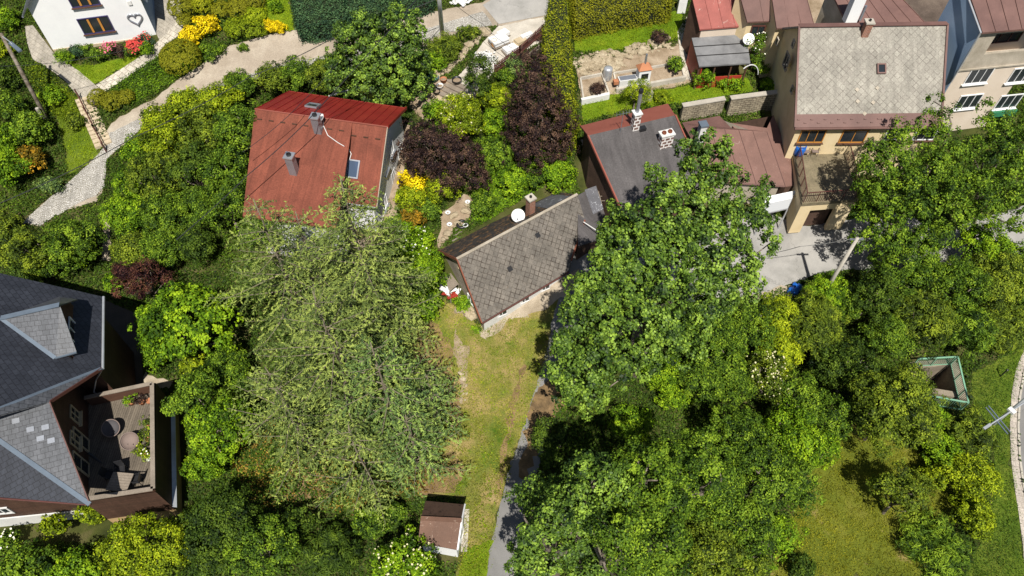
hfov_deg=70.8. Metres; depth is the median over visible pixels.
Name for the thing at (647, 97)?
shrub
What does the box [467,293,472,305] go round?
window
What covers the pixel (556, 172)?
shrub
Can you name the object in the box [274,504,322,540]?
shrub
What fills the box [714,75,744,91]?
shrub
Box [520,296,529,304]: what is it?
window
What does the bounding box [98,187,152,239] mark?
shrub
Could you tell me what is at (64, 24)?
white house
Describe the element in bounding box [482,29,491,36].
boulder
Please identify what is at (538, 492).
broadleaf tree
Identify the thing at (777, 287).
bare ground
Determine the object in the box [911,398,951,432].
shrub
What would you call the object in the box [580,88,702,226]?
dark felt house
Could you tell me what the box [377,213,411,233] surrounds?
shrub
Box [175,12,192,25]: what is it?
topiary shrub
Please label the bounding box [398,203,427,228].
shrub
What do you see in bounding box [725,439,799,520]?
broadleaf tree
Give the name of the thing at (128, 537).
broadleaf tree
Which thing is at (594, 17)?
hedge
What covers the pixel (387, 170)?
window
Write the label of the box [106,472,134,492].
deck table
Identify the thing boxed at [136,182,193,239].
shrub
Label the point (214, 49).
shrub
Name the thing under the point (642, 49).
rocky bank
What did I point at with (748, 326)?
broadleaf tree
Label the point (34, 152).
shrub
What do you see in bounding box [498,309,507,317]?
window
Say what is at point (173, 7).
topiary shrub
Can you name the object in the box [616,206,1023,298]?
driveway
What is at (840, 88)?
beige house
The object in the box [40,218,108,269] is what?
broadleaf tree
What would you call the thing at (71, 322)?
window
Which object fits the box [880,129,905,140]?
window
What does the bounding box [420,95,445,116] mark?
garden steps
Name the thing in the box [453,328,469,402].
worn track
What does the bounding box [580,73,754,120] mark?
grass
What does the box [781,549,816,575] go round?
shrub
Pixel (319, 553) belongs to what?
shrub
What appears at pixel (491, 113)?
shrub
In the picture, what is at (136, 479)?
garden chair
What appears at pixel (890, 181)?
broadleaf tree
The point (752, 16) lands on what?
cream annex
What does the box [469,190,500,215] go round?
shrub
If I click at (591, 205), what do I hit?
cottage annex
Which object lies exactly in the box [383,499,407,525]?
shrub
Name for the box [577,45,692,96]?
gravel bed
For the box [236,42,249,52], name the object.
shrub
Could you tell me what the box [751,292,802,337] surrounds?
shrub
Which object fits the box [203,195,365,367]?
larch tree
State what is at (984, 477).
shrub
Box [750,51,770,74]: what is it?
shrub
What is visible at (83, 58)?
overhead wire
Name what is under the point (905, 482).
broadleaf tree
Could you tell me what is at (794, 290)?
rubbish sack
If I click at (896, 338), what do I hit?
shrub
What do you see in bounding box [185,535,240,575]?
shrub
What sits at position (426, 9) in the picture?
hedge
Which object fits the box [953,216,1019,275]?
broadleaf tree
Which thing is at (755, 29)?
window
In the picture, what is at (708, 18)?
red worn house
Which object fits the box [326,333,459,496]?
larch tree
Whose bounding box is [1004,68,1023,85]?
window
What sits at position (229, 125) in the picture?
broadleaf tree
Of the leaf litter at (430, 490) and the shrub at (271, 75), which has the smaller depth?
the leaf litter at (430, 490)
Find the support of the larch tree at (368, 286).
on the ground at (82, 534)
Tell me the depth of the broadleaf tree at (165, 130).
53.62 m
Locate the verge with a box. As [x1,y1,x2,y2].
[964,348,1023,575]
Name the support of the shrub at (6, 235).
on the ground at (82, 534)
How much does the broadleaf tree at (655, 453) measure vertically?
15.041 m
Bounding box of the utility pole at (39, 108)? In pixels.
[0,33,49,120]
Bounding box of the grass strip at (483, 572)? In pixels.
[458,540,493,575]
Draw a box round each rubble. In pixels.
[454,295,476,320]
[457,367,467,409]
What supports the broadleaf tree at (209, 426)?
on the ground at (82, 534)
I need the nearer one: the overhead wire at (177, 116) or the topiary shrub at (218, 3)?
the overhead wire at (177, 116)
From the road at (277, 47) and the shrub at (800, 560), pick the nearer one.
the shrub at (800, 560)
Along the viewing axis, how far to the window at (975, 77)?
54.00 m
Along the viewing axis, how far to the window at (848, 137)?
53.71 m
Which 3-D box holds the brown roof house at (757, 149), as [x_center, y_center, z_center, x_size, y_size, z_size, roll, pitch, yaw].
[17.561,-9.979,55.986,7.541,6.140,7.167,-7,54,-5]
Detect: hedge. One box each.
[289,0,349,44]
[344,0,399,28]
[396,0,436,19]
[539,0,581,155]
[567,0,674,42]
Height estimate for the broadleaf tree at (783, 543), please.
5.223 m
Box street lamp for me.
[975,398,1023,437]
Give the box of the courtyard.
[105,300,142,384]
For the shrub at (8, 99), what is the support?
on the ground at (82, 534)
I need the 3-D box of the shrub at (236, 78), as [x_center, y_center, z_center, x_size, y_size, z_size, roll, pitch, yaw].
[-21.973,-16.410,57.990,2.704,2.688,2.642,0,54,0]
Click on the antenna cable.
(335, 140)
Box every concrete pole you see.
[437,0,443,34]
[828,237,863,284]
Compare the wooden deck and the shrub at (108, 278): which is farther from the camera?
the shrub at (108, 278)
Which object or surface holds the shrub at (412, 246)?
on the ground at (82, 534)
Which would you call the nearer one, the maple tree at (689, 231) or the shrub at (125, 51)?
the maple tree at (689, 231)
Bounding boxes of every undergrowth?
[0,0,1023,575]
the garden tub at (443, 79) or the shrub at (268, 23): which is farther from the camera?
the shrub at (268, 23)
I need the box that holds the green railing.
[913,356,969,409]
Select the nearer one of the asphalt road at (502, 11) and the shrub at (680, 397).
the shrub at (680, 397)
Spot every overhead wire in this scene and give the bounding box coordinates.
[0,0,432,202]
[14,38,159,65]
[176,0,415,239]
[243,59,340,151]
[760,238,855,255]
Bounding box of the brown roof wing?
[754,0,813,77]
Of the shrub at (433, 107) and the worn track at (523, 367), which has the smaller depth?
the worn track at (523, 367)
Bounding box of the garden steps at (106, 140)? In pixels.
[75,95,111,148]
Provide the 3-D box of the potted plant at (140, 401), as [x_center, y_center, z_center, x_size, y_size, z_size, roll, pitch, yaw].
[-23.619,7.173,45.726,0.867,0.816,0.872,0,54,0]
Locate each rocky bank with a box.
[573,36,677,70]
[575,55,625,75]
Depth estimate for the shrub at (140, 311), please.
50.14 m
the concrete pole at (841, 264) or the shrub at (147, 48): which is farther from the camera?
the shrub at (147, 48)
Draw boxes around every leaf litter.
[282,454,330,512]
[408,318,463,425]
[415,452,463,497]
[518,380,564,480]
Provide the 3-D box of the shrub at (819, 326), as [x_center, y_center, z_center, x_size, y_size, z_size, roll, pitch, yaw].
[20.695,2.497,49.609,4.897,3.835,5.482,-23,57,-16]
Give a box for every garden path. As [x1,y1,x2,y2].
[25,25,97,97]
[96,1,182,90]
[154,0,175,39]
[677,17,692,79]
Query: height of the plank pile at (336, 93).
0.340 m
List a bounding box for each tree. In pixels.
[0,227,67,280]
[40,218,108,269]
[89,511,192,575]
[110,255,178,299]
[120,144,192,206]
[127,280,244,360]
[132,111,198,157]
[160,363,233,423]
[161,140,218,196]
[170,102,235,165]
[179,482,266,565]
[181,394,258,461]
[195,173,245,235]
[196,141,248,203]
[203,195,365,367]
[210,98,259,159]
[222,352,370,504]
[222,513,304,575]
[230,415,455,515]
[231,205,281,255]
[254,279,454,474]
[262,209,366,340]
[290,172,445,386]
[304,408,414,531]
[323,0,437,109]
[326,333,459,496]
[362,400,476,500]
[389,118,492,196]
[394,364,469,447]
[502,468,563,548]
[502,524,563,575]
[516,483,598,575]
[527,414,573,468]
[538,126,783,422]
[546,527,616,575]
[559,447,636,560]
[579,489,655,575]
[598,433,692,566]
[608,401,658,443]
[618,527,681,575]
[623,486,706,575]
[651,426,733,522]
[664,504,746,575]
[672,456,754,542]
[673,314,748,379]
[704,402,780,483]
[705,489,780,568]
[718,537,773,575]
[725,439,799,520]
[728,298,780,356]
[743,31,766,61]
[749,511,809,571]
[759,396,827,475]
[765,459,825,520]
[767,369,831,417]
[801,385,852,441]
[803,426,841,470]
[826,334,883,393]
[842,263,913,330]
[847,91,981,274]
[847,365,951,467]
[865,459,934,522]
[867,230,954,297]
[877,281,962,359]
[885,359,936,408]
[905,253,996,310]
[951,96,1023,259]
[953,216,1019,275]
[958,248,1023,315]
[997,238,1023,281]
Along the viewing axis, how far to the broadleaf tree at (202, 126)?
53.64 m
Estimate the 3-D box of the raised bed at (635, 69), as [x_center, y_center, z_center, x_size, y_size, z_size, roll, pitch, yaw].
[11.466,-17.693,60.157,5.891,0.968,1.688,-8,54,-6]
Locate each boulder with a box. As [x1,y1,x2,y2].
[442,229,450,235]
[449,211,458,218]
[460,207,469,213]
[464,41,474,46]
[471,33,481,39]
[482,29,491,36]
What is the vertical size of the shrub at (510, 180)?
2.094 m
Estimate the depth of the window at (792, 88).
53.59 m
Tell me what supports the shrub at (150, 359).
on the ground at (82, 534)
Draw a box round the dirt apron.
[480,269,579,338]
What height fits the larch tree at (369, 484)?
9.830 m
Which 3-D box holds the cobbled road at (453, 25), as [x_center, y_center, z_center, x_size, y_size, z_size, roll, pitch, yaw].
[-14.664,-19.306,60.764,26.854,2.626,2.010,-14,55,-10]
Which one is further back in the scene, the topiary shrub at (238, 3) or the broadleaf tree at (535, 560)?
the topiary shrub at (238, 3)
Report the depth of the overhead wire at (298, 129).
49.02 m
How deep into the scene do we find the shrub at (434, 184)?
54.53 m
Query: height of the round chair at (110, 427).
0.865 m
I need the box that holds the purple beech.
[499,38,581,175]
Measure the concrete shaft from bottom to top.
7.200 m
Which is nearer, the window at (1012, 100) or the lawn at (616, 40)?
the window at (1012, 100)
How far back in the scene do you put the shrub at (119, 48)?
60.13 m
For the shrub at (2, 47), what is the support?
on the ground at (82, 534)
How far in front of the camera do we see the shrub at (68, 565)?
41.40 m
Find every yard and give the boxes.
[407,79,454,122]
[808,0,823,22]
[905,0,948,21]
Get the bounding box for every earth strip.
[354,124,409,256]
[437,194,472,247]
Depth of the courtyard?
52.09 m
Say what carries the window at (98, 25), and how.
in the white house at (64, 24)
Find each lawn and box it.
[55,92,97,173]
[71,53,141,82]
[262,0,293,31]
[375,299,557,575]
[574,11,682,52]
[582,93,626,120]
[627,78,752,108]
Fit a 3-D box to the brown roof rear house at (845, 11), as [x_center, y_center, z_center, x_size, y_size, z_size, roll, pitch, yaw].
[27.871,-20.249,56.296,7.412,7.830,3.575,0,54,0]
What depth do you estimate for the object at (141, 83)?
60.09 m
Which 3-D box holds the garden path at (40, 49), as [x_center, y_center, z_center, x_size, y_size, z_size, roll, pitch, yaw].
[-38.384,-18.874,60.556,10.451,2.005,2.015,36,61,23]
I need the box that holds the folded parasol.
[87,452,102,463]
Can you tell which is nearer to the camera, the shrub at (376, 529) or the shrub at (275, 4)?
the shrub at (376, 529)
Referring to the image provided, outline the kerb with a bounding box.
[1017,370,1023,490]
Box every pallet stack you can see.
[487,34,509,49]
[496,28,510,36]
[501,43,518,55]
[512,37,527,45]
[520,31,532,39]
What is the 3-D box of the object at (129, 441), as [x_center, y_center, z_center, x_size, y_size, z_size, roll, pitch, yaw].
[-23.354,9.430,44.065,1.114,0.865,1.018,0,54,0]
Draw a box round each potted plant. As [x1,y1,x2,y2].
[122,393,137,406]
[130,394,145,404]
[130,442,147,456]
[137,427,149,445]
[138,415,149,428]
[140,448,149,462]
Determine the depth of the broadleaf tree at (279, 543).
40.48 m
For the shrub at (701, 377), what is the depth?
46.65 m
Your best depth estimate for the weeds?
49.52 m
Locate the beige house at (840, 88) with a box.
[768,18,948,174]
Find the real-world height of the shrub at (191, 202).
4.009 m
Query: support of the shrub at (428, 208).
on the ground at (82, 534)
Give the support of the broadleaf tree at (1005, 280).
on the ground at (82, 534)
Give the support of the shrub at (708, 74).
on the ground at (82, 534)
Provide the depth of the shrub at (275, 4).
61.82 m
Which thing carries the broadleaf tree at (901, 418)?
on the ground at (82, 534)
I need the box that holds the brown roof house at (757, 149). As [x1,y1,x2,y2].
[682,115,793,203]
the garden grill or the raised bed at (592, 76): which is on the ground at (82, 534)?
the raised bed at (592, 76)
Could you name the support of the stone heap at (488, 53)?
on the pavement
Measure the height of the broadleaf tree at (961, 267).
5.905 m
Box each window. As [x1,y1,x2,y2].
[0,507,15,514]
[68,0,102,9]
[68,316,75,341]
[69,430,82,452]
[70,404,82,426]
[76,15,116,36]
[382,194,389,213]
[383,157,390,177]
[389,139,395,159]
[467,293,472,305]
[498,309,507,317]
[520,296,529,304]
[541,285,549,291]
[750,25,765,36]
[782,50,790,71]
[790,84,794,94]
[791,38,795,48]
[795,130,827,144]
[836,129,869,144]
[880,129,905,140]
[910,129,938,141]
[953,93,983,111]
[961,68,994,86]
[991,32,1023,43]
[991,93,1023,117]
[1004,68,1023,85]
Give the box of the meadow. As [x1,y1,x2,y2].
[770,427,957,575]
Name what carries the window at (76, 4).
in the white house at (64, 24)
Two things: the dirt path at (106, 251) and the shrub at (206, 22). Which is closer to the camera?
the dirt path at (106, 251)
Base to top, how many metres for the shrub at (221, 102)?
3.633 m
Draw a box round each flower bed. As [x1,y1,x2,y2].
[25,58,78,120]
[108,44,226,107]
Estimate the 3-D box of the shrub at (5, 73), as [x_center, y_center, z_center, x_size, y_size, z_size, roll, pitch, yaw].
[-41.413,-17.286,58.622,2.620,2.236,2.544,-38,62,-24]
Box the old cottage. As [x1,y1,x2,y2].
[438,192,585,329]
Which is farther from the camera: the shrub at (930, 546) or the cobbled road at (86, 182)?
the cobbled road at (86, 182)
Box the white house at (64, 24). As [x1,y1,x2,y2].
[22,0,155,51]
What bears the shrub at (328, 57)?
on the ground at (82, 534)
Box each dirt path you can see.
[102,218,110,260]
[143,372,172,387]
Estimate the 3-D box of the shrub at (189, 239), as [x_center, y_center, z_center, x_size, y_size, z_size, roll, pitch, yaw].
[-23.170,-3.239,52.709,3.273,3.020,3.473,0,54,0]
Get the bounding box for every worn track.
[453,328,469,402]
[496,364,526,496]
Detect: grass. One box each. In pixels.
[455,539,492,575]
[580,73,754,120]
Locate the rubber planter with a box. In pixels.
[456,219,466,228]
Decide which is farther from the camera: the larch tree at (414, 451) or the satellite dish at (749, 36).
the satellite dish at (749, 36)
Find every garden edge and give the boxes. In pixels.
[580,92,609,105]
[615,75,685,92]
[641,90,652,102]
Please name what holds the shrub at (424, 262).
on the ground at (82, 534)
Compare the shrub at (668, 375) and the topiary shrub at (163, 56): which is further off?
the topiary shrub at (163, 56)
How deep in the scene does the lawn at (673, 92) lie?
59.64 m
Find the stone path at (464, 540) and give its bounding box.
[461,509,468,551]
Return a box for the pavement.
[459,17,546,99]
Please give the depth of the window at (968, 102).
55.93 m
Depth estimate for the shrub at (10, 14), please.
60.83 m
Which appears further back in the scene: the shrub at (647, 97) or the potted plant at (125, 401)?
the shrub at (647, 97)
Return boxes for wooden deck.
[84,381,181,523]
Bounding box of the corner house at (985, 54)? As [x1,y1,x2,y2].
[938,0,1023,130]
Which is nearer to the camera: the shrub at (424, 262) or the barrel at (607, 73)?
the shrub at (424, 262)
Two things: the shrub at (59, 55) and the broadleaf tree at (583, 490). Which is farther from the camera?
the shrub at (59, 55)
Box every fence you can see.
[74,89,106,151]
[494,24,543,73]
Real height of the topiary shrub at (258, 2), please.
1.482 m
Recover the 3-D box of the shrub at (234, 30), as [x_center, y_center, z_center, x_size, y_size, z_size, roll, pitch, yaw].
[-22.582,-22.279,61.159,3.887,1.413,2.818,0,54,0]
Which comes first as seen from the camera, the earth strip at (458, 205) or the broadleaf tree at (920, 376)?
the broadleaf tree at (920, 376)
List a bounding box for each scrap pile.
[439,284,460,295]
[442,291,457,298]
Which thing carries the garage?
on the ground at (82, 534)
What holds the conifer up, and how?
on the ground at (82, 534)
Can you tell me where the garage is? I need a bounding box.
[786,145,862,232]
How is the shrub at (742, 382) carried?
on the ground at (82, 534)
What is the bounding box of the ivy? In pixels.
[469,129,577,224]
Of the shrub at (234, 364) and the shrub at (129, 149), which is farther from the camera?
the shrub at (129, 149)
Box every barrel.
[603,65,612,81]
[793,146,806,156]
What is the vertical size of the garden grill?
2.950 m
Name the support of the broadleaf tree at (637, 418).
on the ground at (82, 534)
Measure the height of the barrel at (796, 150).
0.850 m
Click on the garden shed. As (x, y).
(441, 526)
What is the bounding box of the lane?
[487,246,621,575]
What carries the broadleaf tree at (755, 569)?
on the ground at (82, 534)
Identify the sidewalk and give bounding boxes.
[1010,353,1023,551]
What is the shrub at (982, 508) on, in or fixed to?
on the ground at (82, 534)
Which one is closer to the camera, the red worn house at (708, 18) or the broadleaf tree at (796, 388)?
the broadleaf tree at (796, 388)
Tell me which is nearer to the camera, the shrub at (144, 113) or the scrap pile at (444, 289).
the scrap pile at (444, 289)
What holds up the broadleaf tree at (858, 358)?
on the ground at (82, 534)
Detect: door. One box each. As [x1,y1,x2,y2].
[72,426,89,452]
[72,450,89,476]
[460,522,463,542]
[803,209,830,225]
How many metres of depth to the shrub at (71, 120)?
57.78 m
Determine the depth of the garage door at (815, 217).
54.62 m
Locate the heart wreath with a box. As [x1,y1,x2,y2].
[127,13,142,25]
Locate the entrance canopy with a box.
[754,191,794,235]
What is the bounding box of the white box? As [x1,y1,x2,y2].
[676,0,687,12]
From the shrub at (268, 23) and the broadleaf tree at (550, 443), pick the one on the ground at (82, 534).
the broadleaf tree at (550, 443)
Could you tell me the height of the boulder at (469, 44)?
0.585 m
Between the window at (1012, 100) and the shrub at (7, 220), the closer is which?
the shrub at (7, 220)
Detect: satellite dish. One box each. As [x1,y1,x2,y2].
[511,209,524,221]
[743,33,754,44]
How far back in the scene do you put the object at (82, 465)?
42.63 m
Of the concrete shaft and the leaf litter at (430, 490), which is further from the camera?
the concrete shaft
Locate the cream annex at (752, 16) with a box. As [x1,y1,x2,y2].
[731,0,769,60]
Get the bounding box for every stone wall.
[679,96,725,121]
[726,90,777,115]
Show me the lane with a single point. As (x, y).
(510, 518)
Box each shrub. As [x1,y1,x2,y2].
[0,6,19,29]
[0,41,15,57]
[0,61,22,93]
[0,88,30,121]
[0,122,22,147]
[0,143,37,189]
[0,207,23,232]
[0,224,37,267]
[0,527,23,555]
[0,536,61,575]
[7,108,56,144]
[8,260,44,280]
[14,144,49,173]
[32,176,68,193]
[32,246,76,279]
[34,512,71,540]
[36,82,67,105]
[42,545,108,575]
[52,47,75,64]
[63,112,86,129]
[67,44,87,57]
[72,505,104,525]
[73,244,99,266]
[77,43,95,56]
[86,88,108,106]
[88,47,106,60]
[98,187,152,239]
[99,41,117,55]
[100,90,124,111]
[101,267,124,292]
[108,228,152,265]
[110,154,148,200]
[110,263,131,279]
[112,43,129,58]
[116,88,134,104]
[118,133,170,177]
[122,43,134,56]
[125,38,143,54]
[133,31,154,45]
[133,302,164,331]
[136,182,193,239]
[136,341,176,374]
[138,101,177,137]
[138,223,199,270]
[139,41,154,54]
[158,39,201,75]
[164,84,209,124]
[164,512,190,548]
[166,0,196,17]
[173,223,216,266]
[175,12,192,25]
[178,25,204,45]
[178,184,224,231]
[178,352,204,377]
[178,441,233,482]
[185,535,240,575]
[191,0,213,13]
[191,14,221,34]
[195,76,244,119]
[199,41,226,62]
[202,343,252,398]
[210,0,230,16]
[221,70,241,86]
[222,67,256,104]
[223,15,268,38]
[225,0,250,18]
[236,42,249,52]
[241,4,267,24]
[242,0,265,9]
[253,59,290,92]
[263,19,275,32]
[266,0,282,11]
[271,21,288,33]
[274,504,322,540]
[278,55,310,91]
[297,521,363,575]
[301,56,339,92]
[322,51,348,70]
[350,506,396,539]
[373,260,408,301]
[375,233,407,269]
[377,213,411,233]
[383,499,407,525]
[387,220,435,264]
[393,184,428,214]
[396,169,428,196]
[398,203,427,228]
[401,246,450,292]
[403,278,444,324]
[415,195,441,220]
[420,47,448,72]
[421,98,446,125]
[422,169,461,203]
[424,30,462,65]
[452,294,471,312]
[455,24,483,40]
[461,133,497,176]
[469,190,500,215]
[470,323,481,333]
[476,81,512,121]
[479,105,510,139]
[485,135,517,169]
[494,67,516,86]
[495,160,530,197]
[504,52,524,76]
[521,158,546,188]
[536,151,579,194]
[589,82,606,94]
[618,76,653,109]
[639,346,684,396]
[651,28,669,43]
[653,89,673,104]
[653,378,695,409]
[666,55,684,72]
[674,357,726,407]
[691,67,715,88]
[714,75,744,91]
[715,354,760,404]
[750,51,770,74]
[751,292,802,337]
[753,319,804,374]
[760,75,774,90]
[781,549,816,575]
[783,280,852,361]
[799,268,849,311]
[806,341,855,391]
[835,284,867,319]
[856,310,919,361]
[894,507,974,575]
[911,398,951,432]
[917,463,948,496]
[919,430,964,469]
[933,299,999,362]
[939,448,1005,506]
[942,403,1000,461]
[947,491,997,541]
[973,302,1023,354]
[1008,276,1023,310]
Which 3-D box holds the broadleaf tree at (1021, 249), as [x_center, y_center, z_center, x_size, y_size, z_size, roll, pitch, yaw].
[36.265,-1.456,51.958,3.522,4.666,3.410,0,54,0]
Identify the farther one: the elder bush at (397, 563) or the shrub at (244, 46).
the shrub at (244, 46)
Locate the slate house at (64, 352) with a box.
[0,273,135,526]
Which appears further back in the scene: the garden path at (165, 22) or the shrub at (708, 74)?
the garden path at (165, 22)
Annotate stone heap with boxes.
[449,0,471,6]
[475,50,498,72]
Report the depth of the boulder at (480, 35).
61.35 m
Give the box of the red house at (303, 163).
[243,91,406,264]
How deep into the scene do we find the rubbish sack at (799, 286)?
53.09 m
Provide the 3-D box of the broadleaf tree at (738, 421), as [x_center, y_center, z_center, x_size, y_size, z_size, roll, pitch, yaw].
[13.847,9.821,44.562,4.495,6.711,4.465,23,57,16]
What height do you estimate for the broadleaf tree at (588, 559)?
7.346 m
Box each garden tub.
[433,88,439,94]
[436,83,442,89]
[440,76,446,82]
[452,76,461,84]
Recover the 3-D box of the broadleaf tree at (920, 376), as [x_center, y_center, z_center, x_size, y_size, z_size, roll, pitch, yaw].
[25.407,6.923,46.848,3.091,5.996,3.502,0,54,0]
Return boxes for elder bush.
[369,523,440,575]
[436,91,486,141]
[743,350,794,403]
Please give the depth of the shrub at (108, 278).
52.39 m
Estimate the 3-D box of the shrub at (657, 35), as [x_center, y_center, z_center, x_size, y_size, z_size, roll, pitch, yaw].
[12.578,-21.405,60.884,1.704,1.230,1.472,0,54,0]
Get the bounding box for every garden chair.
[98,466,113,480]
[112,460,127,472]
[130,472,143,485]
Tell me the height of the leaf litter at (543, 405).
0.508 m
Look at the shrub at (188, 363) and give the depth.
48.38 m
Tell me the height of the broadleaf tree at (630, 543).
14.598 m
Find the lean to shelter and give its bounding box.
[443,273,459,302]
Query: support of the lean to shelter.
on the ground at (82, 534)
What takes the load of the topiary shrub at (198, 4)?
on the ground at (82, 534)
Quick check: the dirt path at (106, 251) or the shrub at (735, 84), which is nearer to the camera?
the dirt path at (106, 251)
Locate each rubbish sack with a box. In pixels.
[787,286,798,295]
[797,283,802,291]
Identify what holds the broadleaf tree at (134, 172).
on the ground at (82, 534)
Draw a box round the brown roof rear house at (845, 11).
[816,0,924,22]
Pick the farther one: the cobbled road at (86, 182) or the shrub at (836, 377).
the cobbled road at (86, 182)
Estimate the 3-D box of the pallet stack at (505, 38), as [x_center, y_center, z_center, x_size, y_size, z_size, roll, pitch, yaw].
[-1.092,-21.014,61.191,1.620,0.590,1.200,-29,59,-19]
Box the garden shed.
[418,501,465,556]
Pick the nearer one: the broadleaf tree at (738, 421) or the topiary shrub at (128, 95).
the broadleaf tree at (738, 421)
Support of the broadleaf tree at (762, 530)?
on the ground at (82, 534)
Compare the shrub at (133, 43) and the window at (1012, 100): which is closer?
the window at (1012, 100)
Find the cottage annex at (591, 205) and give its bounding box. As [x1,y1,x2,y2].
[576,186,606,259]
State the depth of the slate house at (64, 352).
42.03 m
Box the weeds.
[415,314,549,575]
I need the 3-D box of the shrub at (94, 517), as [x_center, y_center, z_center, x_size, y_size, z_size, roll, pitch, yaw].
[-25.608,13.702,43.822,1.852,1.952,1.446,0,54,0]
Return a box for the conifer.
[462,51,499,112]
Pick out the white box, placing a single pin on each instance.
(681, 6)
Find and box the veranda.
[686,35,749,88]
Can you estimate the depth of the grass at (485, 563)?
43.42 m
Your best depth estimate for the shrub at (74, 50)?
60.13 m
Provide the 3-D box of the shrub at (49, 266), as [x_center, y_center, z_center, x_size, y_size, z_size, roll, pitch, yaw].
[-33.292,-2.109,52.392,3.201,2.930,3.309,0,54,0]
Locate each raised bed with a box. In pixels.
[579,73,609,97]
[613,63,684,86]
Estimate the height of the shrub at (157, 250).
3.081 m
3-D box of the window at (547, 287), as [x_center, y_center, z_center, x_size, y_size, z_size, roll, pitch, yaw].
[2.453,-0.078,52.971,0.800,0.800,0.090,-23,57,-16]
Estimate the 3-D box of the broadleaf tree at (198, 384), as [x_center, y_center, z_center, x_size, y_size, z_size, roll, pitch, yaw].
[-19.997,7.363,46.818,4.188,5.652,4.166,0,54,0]
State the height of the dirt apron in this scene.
1.138 m
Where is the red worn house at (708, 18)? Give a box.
[681,0,738,54]
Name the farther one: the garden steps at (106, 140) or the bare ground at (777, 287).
the garden steps at (106, 140)
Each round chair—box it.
[101,419,119,436]
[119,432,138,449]
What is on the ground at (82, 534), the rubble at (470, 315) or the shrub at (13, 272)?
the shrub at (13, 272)
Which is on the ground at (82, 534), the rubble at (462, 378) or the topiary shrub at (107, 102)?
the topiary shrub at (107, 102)
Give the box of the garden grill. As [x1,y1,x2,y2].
[613,54,652,86]
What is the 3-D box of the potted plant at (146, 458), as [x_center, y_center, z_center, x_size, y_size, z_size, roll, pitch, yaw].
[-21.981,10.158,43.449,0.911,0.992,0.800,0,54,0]
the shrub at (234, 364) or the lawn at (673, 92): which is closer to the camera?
the shrub at (234, 364)
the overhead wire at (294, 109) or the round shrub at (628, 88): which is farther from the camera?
the round shrub at (628, 88)
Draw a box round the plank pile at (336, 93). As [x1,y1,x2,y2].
[328,90,347,95]
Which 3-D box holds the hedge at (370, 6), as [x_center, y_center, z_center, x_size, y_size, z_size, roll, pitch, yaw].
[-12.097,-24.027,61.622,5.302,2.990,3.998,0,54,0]
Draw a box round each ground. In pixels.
[0,0,1023,575]
[749,285,795,302]
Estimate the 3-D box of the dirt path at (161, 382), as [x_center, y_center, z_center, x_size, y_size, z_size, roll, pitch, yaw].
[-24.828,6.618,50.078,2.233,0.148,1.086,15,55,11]
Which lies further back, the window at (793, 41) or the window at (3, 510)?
the window at (793, 41)
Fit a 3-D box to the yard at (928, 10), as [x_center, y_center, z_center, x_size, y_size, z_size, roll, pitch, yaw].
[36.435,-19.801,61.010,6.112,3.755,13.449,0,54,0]
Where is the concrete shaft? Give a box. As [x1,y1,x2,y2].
[907,359,966,400]
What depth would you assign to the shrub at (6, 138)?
55.73 m
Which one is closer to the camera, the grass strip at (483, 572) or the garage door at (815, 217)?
the grass strip at (483, 572)
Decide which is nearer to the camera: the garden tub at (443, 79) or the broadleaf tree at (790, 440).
the broadleaf tree at (790, 440)
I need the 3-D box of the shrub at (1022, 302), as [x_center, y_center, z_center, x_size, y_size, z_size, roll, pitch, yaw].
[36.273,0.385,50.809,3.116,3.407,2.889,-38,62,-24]
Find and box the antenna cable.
[323,125,350,158]
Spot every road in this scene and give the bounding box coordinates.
[23,0,545,225]
[23,118,139,225]
[199,11,491,92]
[483,0,550,23]
[1020,384,1023,474]
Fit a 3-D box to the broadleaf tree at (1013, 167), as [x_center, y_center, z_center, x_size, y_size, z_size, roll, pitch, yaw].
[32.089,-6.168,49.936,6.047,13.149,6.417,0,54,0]
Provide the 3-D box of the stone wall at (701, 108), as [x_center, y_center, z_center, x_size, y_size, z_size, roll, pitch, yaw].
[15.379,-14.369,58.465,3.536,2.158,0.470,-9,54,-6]
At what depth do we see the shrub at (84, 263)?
52.96 m

